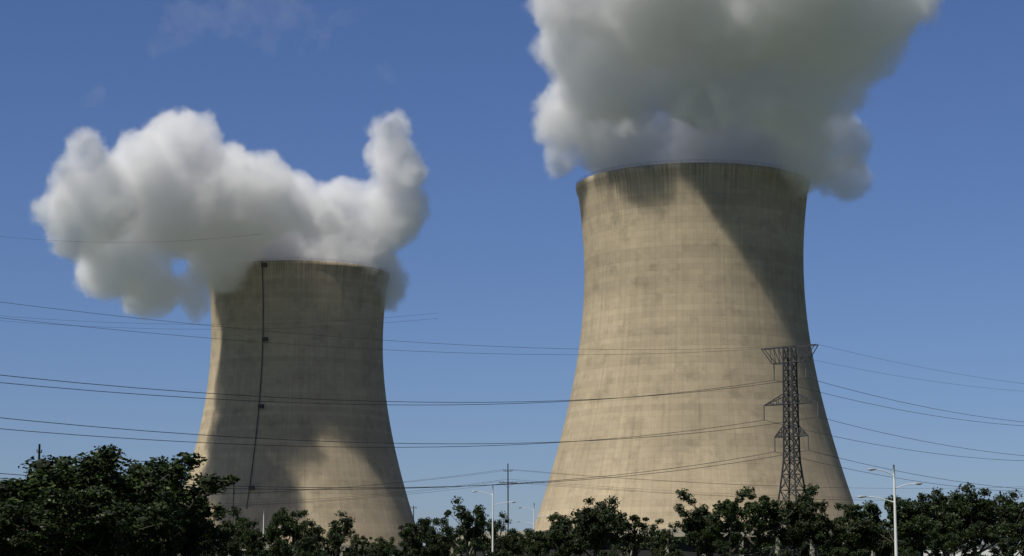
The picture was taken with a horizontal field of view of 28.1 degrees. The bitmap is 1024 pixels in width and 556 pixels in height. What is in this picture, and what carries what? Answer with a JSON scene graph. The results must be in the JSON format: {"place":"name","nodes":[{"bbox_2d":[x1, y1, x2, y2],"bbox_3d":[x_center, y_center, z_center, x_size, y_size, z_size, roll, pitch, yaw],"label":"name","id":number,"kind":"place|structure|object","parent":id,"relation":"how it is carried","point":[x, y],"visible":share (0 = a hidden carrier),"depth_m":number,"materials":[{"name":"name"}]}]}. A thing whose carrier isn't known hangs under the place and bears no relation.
{"place":"outdoors","nodes":[
{"label":"outdoors","id":0,"kind":"place"},
{"bbox_2d":[0,0,1023,545],"label":"sky","id":1,"kind":"structure","parent":0,"point":[444,147],"materials":[{"name":"blue"}]},
{"bbox_3d":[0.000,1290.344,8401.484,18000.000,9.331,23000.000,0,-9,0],"label":"ground","id":2,"kind":"structure","parent":0,"visible":0},
{"bbox_2d":[0,515,53,555],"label":"tree","id":3,"kind":"object","parent":2,"relation":"on","point":[18,538],"visible":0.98,"depth_m":197.42,"materials":[{"name":"green plant"}]},
{"bbox_2d":[36,444,41,459],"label":"wood pole","id":4,"kind":"object","parent":2,"relation":"on","point":[38,449],"visible":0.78,"depth_m":299.50,"materials":[{"name":"grey"}]},
{"bbox_2d":[0,455,147,555],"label":"tree","id":5,"kind":"object","parent":2,"relation":"on","point":[20,490],"visible":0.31,"depth_m":219.10,"materials":[{"name":"green plant"}]},
{"bbox_2d":[0,485,171,555],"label":"tree","id":6,"kind":"object","parent":2,"relation":"on","point":[53,538],"visible":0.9,"depth_m":201.22,"materials":[{"name":"green plant"}]},
{"bbox_2d":[25,455,173,555],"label":"tree","id":7,"kind":"object","parent":2,"relation":"on","point":[30,469],"visible":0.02,"depth_m":233.36,"materials":[{"name":"green plant"}]},
{"bbox_2d":[50,484,176,555],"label":"tree","id":8,"kind":"object","parent":2,"relation":"on","point":[124,534],"visible":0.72,"depth_m":204.57,"materials":[{"name":"green plant"}]},
{"bbox_2d":[53,443,192,555],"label":"tree","id":9,"kind":"object","parent":2,"relation":"on","point":[162,470],"visible":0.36,"depth_m":226.94,"materials":[{"name":"green plant"}]},
{"bbox_2d":[91,450,209,555],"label":"tree","id":10,"kind":"object","parent":2,"relation":"on","point":[188,460],"visible":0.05,"depth_m":239.78,"materials":[{"name":"green plant"}]},
{"bbox_2d":[127,507,186,555],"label":"tree","id":11,"kind":"object","parent":2,"relation":"on","point":[171,543],"visible":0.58,"depth_m":209.67,"materials":[{"name":"green plant"}]},
{"bbox_2d":[75,445,240,555],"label":"tree","id":12,"kind":"object","parent":2,"relation":"on","point":[211,484],"visible":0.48,"depth_m":228.78,"materials":[{"name":"green plant"}]},
{"bbox_2d":[161,470,234,555],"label":"tree","id":13,"kind":"object","parent":2,"relation":"on","point":[206,545],"visible":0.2,"depth_m":242.60,"materials":[{"name":"green plant"}]},
{"bbox_2d":[164,502,241,555],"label":"tree","id":14,"kind":"object","parent":2,"relation":"on","point":[196,529],"visible":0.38,"depth_m":246.51,"materials":[{"name":"green plant"}]},
{"bbox_2d":[200,516,249,555],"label":"tree","id":15,"kind":"object","parent":2,"relation":"on","point":[244,521],"visible":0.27,"depth_m":332.99,"materials":[{"name":"green plant"}]},
{"bbox_2d":[232,485,234,524],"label":"wood pole","id":16,"kind":"object","parent":2,"relation":"on","point":[233,493],"depth_m":696.56,"materials":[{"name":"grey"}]},
{"bbox_2d":[219,516,258,555],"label":"tree","id":17,"kind":"object","parent":2,"relation":"on","point":[239,538],"visible":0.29,"depth_m":346.13,"materials":[{"name":"green plant"}]},
{"bbox_2d":[228,526,277,555],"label":"tree","id":18,"kind":"object","parent":2,"relation":"on","point":[252,541],"visible":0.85,"depth_m":336.43,"materials":[{"name":"green plant"}]},
{"bbox_2d":[247,548,269,555],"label":"bush","id":19,"kind":"object","parent":2,"relation":"on","point":[263,553],"visible":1,"depth_m":267.75,"materials":[{"name":"green plant"}]},
{"bbox_2d":[264,507,314,555],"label":"tree","id":20,"kind":"object","parent":2,"relation":"on","point":[292,528],"visible":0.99,"depth_m":328.26,"materials":[{"name":"green plant"}]},
{"bbox_2d":[176,258,428,555],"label":"cooling tower","id":21,"kind":"structure","parent":2,"relation":"on","point":[281,296],"depth_m":1055.71,"materials":[{"name":"concrete"}]},
{"bbox_2d":[289,525,322,555],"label":"tree","id":22,"kind":"object","parent":2,"relation":"on","point":[317,545],"visible":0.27,"depth_m":345.53,"materials":[{"name":"green plant"}]},
{"bbox_2d":[300,548,349,555],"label":"bush","id":23,"kind":"object","parent":2,"relation":"on","point":[316,552],"visible":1,"depth_m":272.17,"materials":[{"name":"green plant"}]},
{"bbox_2d":[299,509,354,555],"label":"tree","id":24,"kind":"object","parent":2,"relation":"on","point":[336,539],"visible":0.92,"depth_m":333.78,"materials":[{"name":"green plant"}]},
{"bbox_2d":[347,529,378,555],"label":"tree","id":25,"kind":"object","parent":2,"relation":"on","point":[355,541],"visible":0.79,"depth_m":341.86,"materials":[{"name":"green plant"}]},
{"bbox_2d":[365,536,395,555],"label":"tree","id":26,"kind":"object","parent":2,"relation":"on","point":[382,548],"visible":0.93,"depth_m":336.15,"materials":[{"name":"green plant"}]},
{"bbox_2d":[390,547,421,555],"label":"bush","id":27,"kind":"object","parent":2,"relation":"on","point":[408,554],"visible":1,"depth_m":271.89,"materials":[{"name":"green plant"}]},
{"bbox_2d":[391,517,439,555],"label":"tree","id":28,"kind":"object","parent":2,"relation":"on","point":[410,539],"visible":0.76,"depth_m":360.49,"materials":[{"name":"green plant"}]},
{"bbox_2d":[420,524,454,555],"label":"tree","id":29,"kind":"object","parent":2,"relation":"on","point":[436,548],"visible":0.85,"depth_m":345.87,"materials":[{"name":"green plant"}]},
{"bbox_2d":[432,496,488,555],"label":"tree","id":30,"kind":"object","parent":2,"relation":"on","point":[464,529],"visible":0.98,"depth_m":331.36,"materials":[{"name":"green plant"}]},
{"bbox_2d":[449,545,475,555],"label":"bush","id":31,"kind":"object","parent":2,"relation":"on","point":[458,550],"visible":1,"depth_m":276.55,"materials":[{"name":"green plant"}]},
{"bbox_2d":[463,511,512,555],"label":"tree","id":32,"kind":"object","parent":2,"relation":"on","point":[486,546],"visible":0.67,"depth_m":346.66,"materials":[{"name":"green plant"}]},
{"bbox_2d":[472,485,514,551],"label":"street light","id":33,"kind":"object","parent":2,"relation":"on","point":[493,517],"visible":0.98,"depth_m":327.88,"materials":[{"name":"paint"}]},
{"bbox_2d":[499,464,512,529],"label":"wood pole","id":34,"kind":"object","parent":2,"relation":"on","point":[507,486],"visible":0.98,"depth_m":597.30,"materials":[{"name":"grey"}]},
{"bbox_2d":[483,548,534,555],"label":"bush","id":35,"kind":"object","parent":2,"relation":"on","point":[497,552],"visible":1,"depth_m":272.31,"materials":[{"name":"green plant"}]},
{"bbox_2d":[495,528,532,555],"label":"tree","id":36,"kind":"object","parent":2,"relation":"on","point":[519,538],"visible":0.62,"depth_m":355.75,"materials":[{"name":"green plant"}]},
{"bbox_2d":[516,503,551,530],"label":"street light","id":37,"kind":"object","parent":2,"relation":"on","point":[534,516],"visible":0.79,"depth_m":417.38,"materials":[{"name":"paint"}]},
{"bbox_2d":[514,528,557,555],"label":"tree","id":38,"kind":"object","parent":2,"relation":"on","point":[534,544],"visible":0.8,"depth_m":346.68,"materials":[{"name":"green plant"}]},
{"bbox_2d":[540,547,557,555],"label":"bush","id":39,"kind":"object","parent":2,"relation":"on","point":[545,554],"visible":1,"depth_m":271.60,"materials":[{"name":"green plant"}]},
{"bbox_2d":[537,512,585,555],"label":"tree","id":40,"kind":"object","parent":2,"relation":"on","point":[559,541],"visible":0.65,"depth_m":341.13,"materials":[{"name":"green plant"}]},
{"bbox_2d":[554,495,625,555],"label":"tree","id":41,"kind":"object","parent":2,"relation":"on","point":[597,527],"visible":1,"depth_m":333.46,"materials":[{"name":"green plant"}]},
{"bbox_2d":[599,545,625,555],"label":"bush","id":42,"kind":"object","parent":2,"relation":"on","point":[605,553],"visible":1,"depth_m":277.96,"materials":[{"name":"green plant"}]},
{"bbox_2d":[606,505,663,555],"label":"tree","id":43,"kind":"object","parent":2,"relation":"on","point":[629,538],"visible":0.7,"depth_m":346.52,"materials":[{"name":"green plant"}]},
{"bbox_2d":[640,522,678,555],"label":"tree","id":44,"kind":"object","parent":2,"relation":"on","point":[663,544],"visible":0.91,"depth_m":341.42,"materials":[{"name":"green plant"}]},
{"bbox_2d":[654,549,684,555],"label":"bush","id":45,"kind":"object","parent":2,"relation":"on","point":[677,553],"visible":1,"depth_m":272.50,"materials":[{"name":"green plant"}]},
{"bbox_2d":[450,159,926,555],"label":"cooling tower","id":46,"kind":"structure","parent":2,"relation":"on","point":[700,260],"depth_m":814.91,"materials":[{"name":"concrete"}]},
{"bbox_2d":[672,503,725,555],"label":"tree","id":47,"kind":"object","parent":2,"relation":"on","point":[693,525],"visible":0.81,"depth_m":333.47,"materials":[{"name":"green plant"}]},
{"bbox_2d":[675,488,776,555],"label":"tree","id":48,"kind":"object","parent":2,"relation":"on","point":[728,510],"visible":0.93,"depth_m":328.56,"materials":[{"name":"green plant"}]},
{"bbox_2d":[712,539,748,555],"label":"bush","id":49,"kind":"object","parent":2,"relation":"on","point":[726,547],"visible":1,"depth_m":274.78,"materials":[{"name":"green plant"}]},
{"bbox_2d":[716,483,819,555],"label":"tree","id":50,"kind":"object","parent":2,"relation":"on","point":[762,508],"visible":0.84,"depth_m":333.10,"materials":[{"name":"green plant"}]},
{"bbox_2d":[750,497,829,555],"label":"tree","id":51,"kind":"object","parent":2,"relation":"on","point":[800,529],"visible":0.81,"depth_m":341.14,"materials":[{"name":"green plant"}]},
{"bbox_2d":[761,344,818,555],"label":"transmission pylon","id":52,"kind":"object","parent":2,"relation":"on","point":[789,403],"visible":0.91,"depth_m":520.28,"materials":[{"name":"grey metal"}]},
{"bbox_2d":[0,234,1023,505],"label":"power lines","id":53,"kind":"object","parent":52,"relation":"attached to","point":[476,404],"visible":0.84,"depth_m":444.72,"materials":[{"name":"grey metal"}]},
{"bbox_2d":[773,541,807,555],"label":"bush","id":54,"kind":"object","parent":2,"relation":"on","point":[786,552],"visible":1,"depth_m":272.39,"materials":[{"name":"green plant"}]},
{"bbox_2d":[811,512,849,555],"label":"tree","id":55,"kind":"object","parent":2,"relation":"on","point":[830,534],"visible":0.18,"depth_m":345.90,"materials":[{"name":"green plant"}]},
{"bbox_2d":[819,546,868,555],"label":"tree","id":56,"kind":"object","parent":2,"relation":"on","point":[838,551],"visible":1,"depth_m":276.62,"materials":[{"name":"green plant"}]},
{"bbox_2d":[811,499,893,555],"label":"tree","id":57,"kind":"object","parent":2,"relation":"on","point":[859,538],"visible":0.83,"depth_m":336.57,"materials":[{"name":"green plant"}]},
{"bbox_2d":[866,525,894,555],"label":"tree","id":58,"kind":"object","parent":2,"relation":"on","point":[885,548],"visible":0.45,"depth_m":345.73,"materials":[{"name":"green plant"}]},
{"bbox_2d":[857,465,922,555],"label":"street light","id":59,"kind":"object","parent":2,"relation":"on","point":[895,521],"visible":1,"depth_m":198.80,"materials":[{"name":"paint"}]},
{"bbox_2d":[890,546,919,555],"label":"tree","id":60,"kind":"object","parent":2,"relation":"on","point":[909,549],"visible":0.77,"depth_m":267.02,"materials":[{"name":"green plant"}]},
{"bbox_2d":[850,495,976,555],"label":"tree","id":61,"kind":"object","parent":2,"relation":"on","point":[911,527],"visible":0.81,"depth_m":321.38,"materials":[{"name":"green plant"}]},
{"bbox_2d":[893,490,990,555],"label":"tree","id":62,"kind":"object","parent":2,"relation":"on","point":[936,499],"visible":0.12,"depth_m":327.63,"materials":[{"name":"green plant"}]},
{"bbox_2d":[923,519,988,555],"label":"tree","id":63,"kind":"object","parent":2,"relation":"on","point":[955,537],"visible":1,"depth_m":273.50,"materials":[{"name":"green plant"}]},
{"bbox_2d":[923,543,1022,555],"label":"plant shed","id":64,"kind":"structure","parent":2,"relation":"on","point":[986,552],"depth_m":626.03,"materials":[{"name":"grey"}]},
{"bbox_2d":[931,482,1023,555],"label":"tree","id":65,"kind":"object","parent":2,"relation":"on","point":[969,510],"visible":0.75,"depth_m":321.87,"materials":[{"name":"green plant"}]},
{"bbox_2d":[969,520,1023,555],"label":"tree","id":66,"kind":"object","parent":2,"relation":"on","point":[1003,543],"visible":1,"depth_m":270.28,"materials":[{"name":"green plant"}]},
{"bbox_2d":[978,489,1023,554],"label":"tree","id":67,"kind":"object","parent":2,"relation":"on","point":[1015,495],"visible":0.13,"depth_m":330.81,"materials":[{"name":"green plant"}]},
{"bbox_2d":[994,496,1023,555],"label":"tree","id":68,"kind":"object","parent":2,"relation":"on","point":[1015,514],"visible":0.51,"depth_m":324.98,"materials":[{"name":"green plant"}]}
]}

